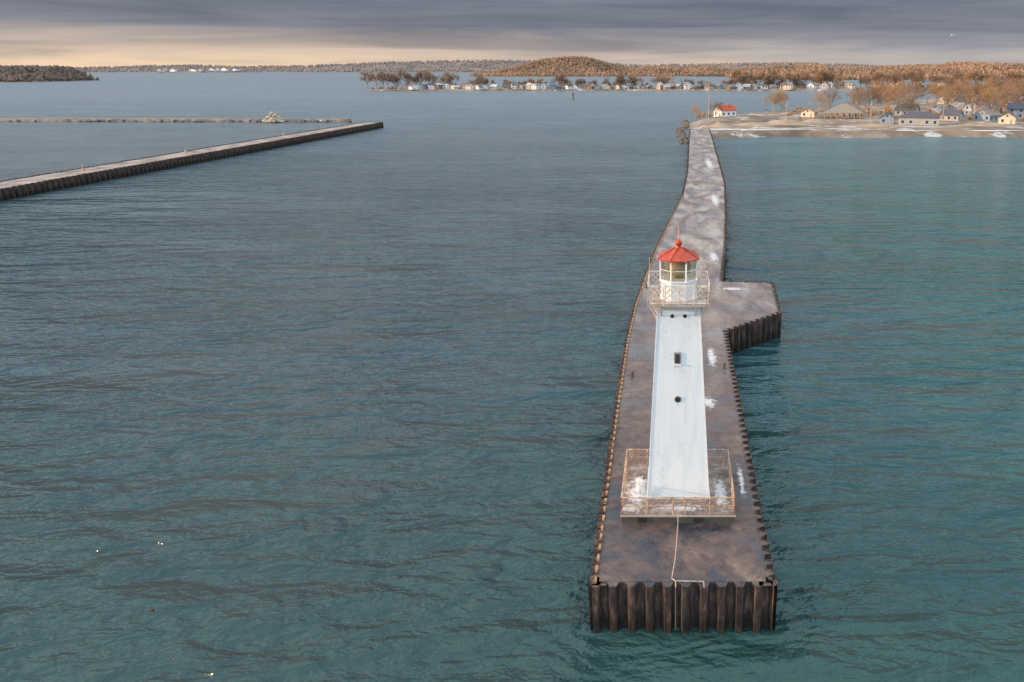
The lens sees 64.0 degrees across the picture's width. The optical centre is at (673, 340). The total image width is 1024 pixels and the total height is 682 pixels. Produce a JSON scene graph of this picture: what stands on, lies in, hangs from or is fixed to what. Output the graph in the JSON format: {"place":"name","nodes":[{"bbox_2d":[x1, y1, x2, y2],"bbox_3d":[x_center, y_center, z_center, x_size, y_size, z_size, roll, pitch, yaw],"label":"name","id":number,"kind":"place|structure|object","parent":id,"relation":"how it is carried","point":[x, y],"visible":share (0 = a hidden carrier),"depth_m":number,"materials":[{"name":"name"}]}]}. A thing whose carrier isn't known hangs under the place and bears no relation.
{"place":"outdoors","nodes":[
{"label":"outdoors","id":0,"kind":"place"},
{"bbox_2d":[0,64,98,81],"bbox_3d":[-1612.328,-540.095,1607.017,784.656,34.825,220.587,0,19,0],"label":"wooded headland","id":1,"kind":"structure","parent":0,"point":[31,73],"depth_m":1592.59,"materials":[{"name":"brown plant"}]},
{"bbox_2d":[142,71,259,72],"bbox_3d":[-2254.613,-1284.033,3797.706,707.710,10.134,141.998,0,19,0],"label":"shore ground","id":2,"kind":"structure","parent":0,"point":[202,72],"depth_m":3764.81,"materials":[{"name":"grey"}]},
{"bbox_2d":[0,72,1023,681],"bbox_3d":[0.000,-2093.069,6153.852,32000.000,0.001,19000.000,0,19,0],"label":"lake water","id":3,"kind":"structure","parent":0,"point":[338,408],"depth_m":76.99,"materials":[{"name":"teal liquid"}]},
{"bbox_2d":[0,118,350,121],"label":"breakwater wall","id":4,"kind":"structure","parent":3,"relation":"in","point":[127,120],"depth_m":436.66,"materials":[{"name":"concrete"}]},
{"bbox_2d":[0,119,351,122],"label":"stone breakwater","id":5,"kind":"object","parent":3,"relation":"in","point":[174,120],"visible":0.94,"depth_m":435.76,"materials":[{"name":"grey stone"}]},
{"bbox_2d":[0,122,383,200],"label":"breakwater","id":6,"kind":"object","parent":3,"relation":"in","point":[15,188],"visible":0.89,"depth_m":235.57,"materials":[{"name":"concrete"}]},
{"bbox_2d":[262,112,284,122],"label":"rubble mound","id":7,"kind":"object","parent":3,"relation":"in","point":[272,117],"visible":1,"depth_m":431.55,"materials":[{"name":"beige stone"}]},
{"bbox_2d":[368,88,977,90],"bbox_3d":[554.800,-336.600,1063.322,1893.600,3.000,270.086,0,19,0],"label":"barrier spit","id":8,"kind":"structure","parent":3,"relation":"in","point":[724,89],"depth_m":989.78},
{"bbox_2d":[408,84,418,89],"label":"walls","id":9,"kind":"structure","parent":8,"relation":"on","point":[412,87],"depth_m":992.28,"materials":[{"name":"white"}]},
{"bbox_2d":[465,84,474,88],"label":"walls","id":10,"kind":"structure","parent":8,"relation":"on","point":[469,87],"depth_m":993.78,"materials":[{"name":"white"}]},
{"bbox_2d":[531,84,539,89],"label":"walls","id":11,"kind":"structure","parent":8,"relation":"on","point":[535,87],"depth_m":989.86,"materials":[{"name":"white"}]},
{"bbox_2d":[547,83,555,88],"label":"walls","id":12,"kind":"structure","parent":8,"relation":"on","point":[551,86],"depth_m":993.78,"materials":[{"name":"blue"}]},
{"bbox_2d":[359,69,744,88],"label":"distant tree row","id":13,"kind":"object","parent":8,"relation":"on","point":[408,77],"visible":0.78,"depth_m":1013.82,"materials":[{"name":"brown plant"}]},
{"bbox_2d":[372,85,948,88],"bbox_3d":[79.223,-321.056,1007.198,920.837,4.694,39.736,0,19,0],"label":"spit scrub","id":14,"kind":"object","parent":8,"relation":"on","point":[692,87],"visible":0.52,"depth_m":1001.50,"materials":[{"name":"brown plant"}]},
{"bbox_2d":[683,82,691,88],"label":"walls","id":15,"kind":"structure","parent":8,"relation":"on","point":[688,84],"depth_m":993.95,"materials":[{"name":"white"}]},
{"bbox_2d":[715,83,723,88],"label":"walls","id":16,"kind":"structure","parent":8,"relation":"on","point":[719,86],"depth_m":1001.49,"materials":[{"name":"blue"}]},
{"bbox_2d":[782,83,792,89],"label":"walls","id":17,"kind":"structure","parent":8,"relation":"on","point":[787,86],"depth_m":984.09,"materials":[{"name":"beige"}]},
{"bbox_2d":[796,82,804,87],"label":"walls","id":18,"kind":"structure","parent":8,"relation":"on","point":[799,85],"depth_m":1040.85,"materials":[{"name":"brown"}]},
{"bbox_2d":[807,83,818,88],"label":"walls","id":19,"kind":"structure","parent":8,"relation":"on","point":[811,86],"depth_m":990.52,"materials":[{"name":"white"}]},
{"bbox_2d":[819,82,830,89],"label":"walls","id":20,"kind":"structure","parent":8,"relation":"on","point":[824,85],"depth_m":983.48,"materials":[{"name":"grey"}]},
{"bbox_2d":[845,83,853,88],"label":"walls","id":21,"kind":"structure","parent":8,"relation":"on","point":[849,86],"depth_m":987.68,"materials":[{"name":"beige"}]},
{"bbox_2d":[730,68,1023,88],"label":"distant tree row","id":22,"kind":"object","parent":8,"relation":"on","point":[773,77],"visible":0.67,"depth_m":1031.52,"materials":[{"name":"brown plant"}]},
{"bbox_2d":[675,119,688,143],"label":"rock jetty","id":23,"kind":"object","parent":3,"relation":"in","point":[682,137],"visible":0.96,"depth_m":358.98,"materials":[{"name":"grey stone"}]},
{"bbox_2d":[588,129,781,632],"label":"concrete pier","id":24,"kind":"structure","parent":3,"relation":"in","point":[683,577],"depth_m":53.50,"materials":[{"name":"concrete"}]},
{"bbox_2d":[620,225,735,522],"bbox_3d":[0.250,1.775,48.270,6.950,17.450,6.550,0,19,0],"label":"pyramid lighthouse","id":25,"kind":"object","parent":24,"relation":"on","point":[679,477],"visible":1,"depth_m":48.05,"materials":[{"name":"paint"}]},
{"bbox_2d":[674,352,680,363],"bbox_3d":[0.220,1.032,47.221,0.400,0.740,0.132,0,19,0],"label":"window frame","id":26,"kind":"structure","parent":25,"relation":"in","point":[674,352],"depth_m":47.15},
{"bbox_2d":[675,354,679,362],"bbox_3d":[0.220,1.034,47.214,0.260,0.560,0.137,0,19,0],"label":"window pane","id":27,"kind":"structure","parent":25,"relation":"in","point":[677,356],"depth_m":47.16,"materials":[{"name":"black glass"}]},
{"bbox_2d":[0,0,1023,67],"label":"sky","id":28,"kind":"structure","parent":0,"point":[73,33],"materials":[{"name":"grey"}]},
{"bbox_2d":[74,59,1023,71],"bbox_3d":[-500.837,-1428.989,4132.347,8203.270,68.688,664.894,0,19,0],"label":"shore hills","id":29,"kind":"structure","parent":0,"point":[484,65],"depth_m":4152.93,"materials":[{"name":"brown plant"}]},
{"bbox_2d":[470,56,760,76],"bbox_3d":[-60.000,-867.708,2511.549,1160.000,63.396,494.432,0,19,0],"label":"wooded hill","id":30,"kind":"structure","parent":0,"point":[576,66],"depth_m":2390.44,"materials":[{"name":"brown plant"}]},
{"bbox_2d":[689,99,1023,138],"bbox_3d":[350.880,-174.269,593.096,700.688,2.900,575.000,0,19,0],"label":"sandy shore","id":31,"kind":"structure","parent":0,"point":[817,130],"depth_m":374.86,"materials":[{"name":"beige sand"}]},
{"bbox_2d":[692,104,701,118],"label":"bare tree","id":32,"kind":"object","parent":31,"relation":"on","point":[695,109],"visible":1,"depth_m":437.94,"materials":[{"name":"brown plant"}]},
{"bbox_2d":[705,100,724,113],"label":"bare tree","id":33,"kind":"object","parent":31,"relation":"on","point":[716,106],"visible":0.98,"depth_m":450.70,"materials":[{"name":"brown plant"}]},
{"bbox_2d":[713,104,736,116],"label":"beach cottage","id":34,"kind":"structure","parent":31,"relation":"on","point":[728,110],"depth_m":456.42,"materials":[{"name":"white"}]},
{"bbox_2d":[761,88,789,112],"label":"bare tree","id":35,"kind":"object","parent":31,"relation":"on","point":[775,95],"visible":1,"depth_m":489.17,"materials":[{"name":"brown plant"}]},
{"bbox_2d":[774,92,793,108],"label":"bare tree","id":36,"kind":"object","parent":31,"relation":"on","point":[779,99],"visible":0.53,"depth_m":498.40,"materials":[{"name":"brown plant"}]},
{"bbox_2d":[801,107,817,116],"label":"beach cottage","id":37,"kind":"structure","parent":31,"relation":"on","point":[810,112],"depth_m":450.22,"materials":[{"name":"beige"}]},
{"bbox_2d":[808,91,830,113],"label":"bare tree","id":38,"kind":"object","parent":31,"relation":"on","point":[822,97],"visible":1,"depth_m":479.14,"materials":[{"name":"brown plant"}]},
{"bbox_2d":[822,87,842,108],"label":"bare tree","id":39,"kind":"object","parent":31,"relation":"on","point":[833,97],"visible":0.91,"depth_m":496.32,"materials":[{"name":"brown plant"}]},
{"bbox_2d":[822,104,864,118],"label":"picnic pavilion","id":40,"kind":"structure","parent":31,"relation":"on","point":[843,109],"depth_m":437.48,"materials":[{"name":"beige"}]},
{"bbox_2d":[844,91,870,115],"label":"bare tree","id":41,"kind":"object","parent":31,"relation":"on","point":[854,100],"visible":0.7,"depth_m":459.93,"materials":[{"name":"brown plant"}]},
{"bbox_2d":[851,88,863,106],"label":"bare tree","id":42,"kind":"object","parent":31,"relation":"on","point":[857,94],"visible":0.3,"depth_m":549.65,"materials":[{"name":"brown plant"}]},
{"bbox_2d":[696,103,1023,119],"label":"willow scrub","id":43,"kind":"object","parent":31,"relation":"on","point":[840,116],"visible":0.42,"depth_m":469.78,"materials":[{"name":"orange plant"}]},
{"bbox_2d":[703,119,1020,127],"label":"sand mounds","id":44,"kind":"object","parent":31,"relation":"on","point":[776,122],"visible":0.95,"depth_m":384.86,"materials":[{"name":"beige sand"}]},
{"bbox_2d":[848,82,885,116],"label":"bare tree","id":45,"kind":"object","parent":31,"relation":"on","point":[872,91],"visible":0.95,"depth_m":448.64,"materials":[{"name":"brown plant"}]},
{"bbox_2d":[712,126,1023,130],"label":"beach snow","id":46,"kind":"structure","parent":31,"relation":"on","point":[848,128],"depth_m":361.91,"materials":[{"name":"white snow"}]},
{"bbox_2d":[869,78,903,112],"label":"bare tree","id":47,"kind":"object","parent":31,"relation":"on","point":[887,86],"visible":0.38,"depth_m":491.72,"materials":[{"name":"brown plant"}]},
{"bbox_2d":[880,114,894,123],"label":"walls","id":48,"kind":"structure","parent":31,"relation":"on","point":[888,119],"depth_m":398.77,"materials":[{"name":"blue"}]},
{"bbox_2d":[874,75,907,113],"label":"bare tree","id":49,"kind":"object","parent":31,"relation":"on","point":[891,91],"visible":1,"depth_m":439.31,"materials":[{"name":"brown plant"}]},
{"bbox_2d":[881,84,912,103],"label":"bare tree","id":50,"kind":"object","parent":31,"relation":"on","point":[894,99],"visible":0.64,"depth_m":475.90,"materials":[{"name":"brown plant"}]},
{"bbox_2d":[895,107,918,114],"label":"walls","id":51,"kind":"structure","parent":31,"relation":"on","point":[902,112],"depth_m":466.71,"materials":[{"name":"grey"}]},
{"bbox_2d":[894,102,919,110],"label":"roof","id":52,"kind":"structure","parent":51,"relation":"on","point":[903,108],"depth_m":466.42,"materials":[{"name":"grey"}]},
{"bbox_2d":[898,91,921,108],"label":"bare tree","id":53,"kind":"object","parent":31,"relation":"on","point":[910,100],"visible":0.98,"depth_m":462.50,"materials":[{"name":"brown plant"}]},
{"bbox_2d":[896,79,928,103],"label":"bare tree","id":54,"kind":"object","parent":31,"relation":"on","point":[909,85],"visible":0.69,"depth_m":532.22,"materials":[{"name":"brown plant"}]},
{"bbox_2d":[898,118,939,125],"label":"walls","id":55,"kind":"structure","parent":31,"relation":"on","point":[921,120],"depth_m":388.80,"materials":[{"name":"grey paint"}]},
{"bbox_2d":[898,112,940,117],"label":"roof","id":56,"kind":"structure","parent":55,"relation":"on","point":[919,115],"depth_m":389.72,"materials":[{"name":"grey"}]},
{"bbox_2d":[919,84,935,102],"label":"bare tree","id":57,"kind":"object","parent":31,"relation":"on","point":[927,90],"visible":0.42,"depth_m":622.05,"materials":[{"name":"brown plant"}]},
{"bbox_2d":[924,109,938,115],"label":"walls","id":58,"kind":"structure","parent":31,"relation":"on","point":[932,111],"depth_m":440.17,"materials":[{"name":"brown"}]},
{"bbox_2d":[923,107,940,112],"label":"roof","id":59,"kind":"structure","parent":58,"relation":"on","point":[937,110],"depth_m":441.79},
{"bbox_2d":[925,80,947,102],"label":"bare tree","id":60,"kind":"object","parent":31,"relation":"on","point":[939,89],"visible":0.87,"depth_m":571.74,"materials":[{"name":"brown plant"}]},
{"bbox_2d":[928,80,956,96],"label":"bare tree","id":61,"kind":"object","parent":31,"relation":"on","point":[941,83],"visible":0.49,"depth_m":589.22,"materials":[{"name":"brown plant"}]},
{"bbox_2d":[927,87,964,109],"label":"bare tree","id":62,"kind":"object","parent":31,"relation":"on","point":[946,99],"visible":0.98,"depth_m":435.75,"materials":[{"name":"brown plant"}]},
{"bbox_2d":[941,88,956,103],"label":"bare tree","id":63,"kind":"object","parent":31,"relation":"on","point":[949,92],"visible":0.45,"depth_m":504.88,"materials":[{"name":"brown plant"}]},
{"bbox_2d":[939,111,962,120],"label":"walls","id":64,"kind":"structure","parent":31,"relation":"on","point":[952,118],"depth_m":420.21,"materials":[{"name":"grey paint"}]},
{"bbox_2d":[939,108,963,115],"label":"roof","id":65,"kind":"structure","parent":64,"relation":"on","point":[951,112],"depth_m":420.65,"materials":[{"name":"grey"}]},
{"bbox_2d":[942,78,959,90],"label":"bare tree","id":66,"kind":"object","parent":31,"relation":"on","point":[950,83],"visible":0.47,"depth_m":625.21,"materials":[{"name":"brown plant"}]},
{"bbox_2d":[949,77,964,100],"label":"bare tree","id":67,"kind":"object","parent":31,"relation":"on","point":[958,87],"visible":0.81,"depth_m":536.32,"materials":[{"name":"brown plant"}]},
{"bbox_2d":[949,78,969,91],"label":"bare tree","id":68,"kind":"object","parent":31,"relation":"on","point":[962,84],"visible":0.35,"depth_m":665.00,"materials":[{"name":"brown plant"}]},
{"bbox_2d":[957,90,975,102],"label":"bare tree","id":69,"kind":"object","parent":31,"relation":"on","point":[968,95],"visible":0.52,"depth_m":531.30,"materials":[{"name":"brown plant"}]},
{"bbox_2d":[956,83,983,95],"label":"bare tree","id":70,"kind":"object","parent":31,"relation":"on","point":[973,88],"visible":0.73,"depth_m":583.51,"materials":[{"name":"brown plant"}]},
{"bbox_2d":[964,104,976,114],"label":"walls","id":71,"kind":"structure","parent":31,"relation":"on","point":[968,110],"depth_m":468.96,"materials":[{"name":"white"}]},
{"bbox_2d":[960,91,991,117],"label":"bare tree","id":72,"kind":"object","parent":31,"relation":"on","point":[974,102],"visible":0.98,"depth_m":432.69,"materials":[{"name":"brown plant"}]},
{"bbox_2d":[973,77,993,94],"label":"bare tree","id":73,"kind":"object","parent":31,"relation":"on","point":[977,84],"visible":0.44,"depth_m":580.90,"materials":[{"name":"brown plant"}]},
{"bbox_2d":[976,79,995,100],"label":"bare tree","id":74,"kind":"object","parent":31,"relation":"on","point":[982,89],"visible":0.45,"depth_m":533.70,"materials":[{"name":"brown plant"}]},
{"bbox_2d":[973,110,1001,120],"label":"walls","id":75,"kind":"structure","parent":31,"relation":"on","point":[979,115],"depth_m":419.71,"materials":[{"name":"white"}]},
{"bbox_2d":[973,108,1002,115],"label":"roof","id":76,"kind":"structure","parent":75,"relation":"on","point":[992,112],"depth_m":420.05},
{"bbox_2d":[978,85,1008,108],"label":"bare tree","id":77,"kind":"object","parent":31,"relation":"on","point":[993,91],"visible":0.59,"depth_m":434.63,"materials":[{"name":"brown plant"}]},
{"bbox_2d":[989,77,1001,91],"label":"bare tree","id":78,"kind":"object","parent":31,"relation":"on","point":[996,85],"visible":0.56,"depth_m":630.08,"materials":[{"name":"brown plant"}]},
{"bbox_2d":[985,83,1015,111],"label":"bare tree","id":79,"kind":"object","parent":31,"relation":"on","point":[999,99],"visible":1,"depth_m":420.67,"materials":[{"name":"brown plant"}]},
{"bbox_2d":[991,81,1018,113],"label":"bare tree","id":80,"kind":"object","parent":31,"relation":"on","point":[1006,93],"visible":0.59,"depth_m":448.46,"materials":[{"name":"brown plant"}]},
{"bbox_2d":[1000,83,1014,113],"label":"bare tree","id":81,"kind":"object","parent":31,"relation":"on","point":[1009,96],"visible":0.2,"depth_m":478.07,"materials":[{"name":"brown plant"}]},
{"bbox_2d":[998,111,1017,123],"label":"beach cottage","id":82,"kind":"structure","parent":31,"relation":"on","point":[1009,118],"depth_m":397.66,"materials":[{"name":"beige"}]},
{"bbox_2d":[997,84,1018,98],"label":"bare tree","id":83,"kind":"object","parent":31,"relation":"on","point":[1009,90],"visible":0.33,"depth_m":584.91,"materials":[{"name":"brown plant"}]},
{"bbox_2d":[993,76,1023,90],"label":"bare tree","id":84,"kind":"object","parent":31,"relation":"on","point":[1005,80],"visible":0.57,"depth_m":627.97,"materials":[{"name":"brown plant"}]},
{"bbox_2d":[1007,109,1023,118],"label":"walls","id":85,"kind":"structure","parent":31,"relation":"on","point":[1016,112],"depth_m":438.79,"materials":[{"name":"blue"}]},
{"bbox_2d":[1007,102,1023,108],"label":"roof","id":86,"kind":"structure","parent":85,"relation":"on","point":[1014,105],"depth_m":440.08,"materials":[{"name":"grey"}]},
{"bbox_2d":[1008,93,1023,102],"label":"bare tree","id":87,"kind":"object","parent":31,"relation":"on","point":[1016,100],"visible":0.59,"depth_m":453.93,"materials":[{"name":"brown plant"}]},
{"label":"walls","id":88,"kind":"object","parent":31,"relation":"on","visible":0},
{"bbox_2d":[975,105,1001,112],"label":"roof","id":89,"kind":"structure","parent":88,"relation":"on","point":[985,107],"depth_m":444.25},
{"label":"walls","id":90,"kind":"object","parent":31,"relation":"on","visible":0},
{"bbox_2d":[949,101,965,106],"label":"roof","id":91,"kind":"structure","parent":90,"relation":"on","point":[950,103],"depth_m":508.17,"materials":[{"name":"white"}]},
{"bbox_2d":[725,61,1023,79],"bbox_3d":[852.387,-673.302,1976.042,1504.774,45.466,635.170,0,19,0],"label":"wooded shore","id":92,"kind":"structure","parent":0,"point":[931,70],"depth_m":1965.37,"materials":[{"name":"brown plant"}]}
]}

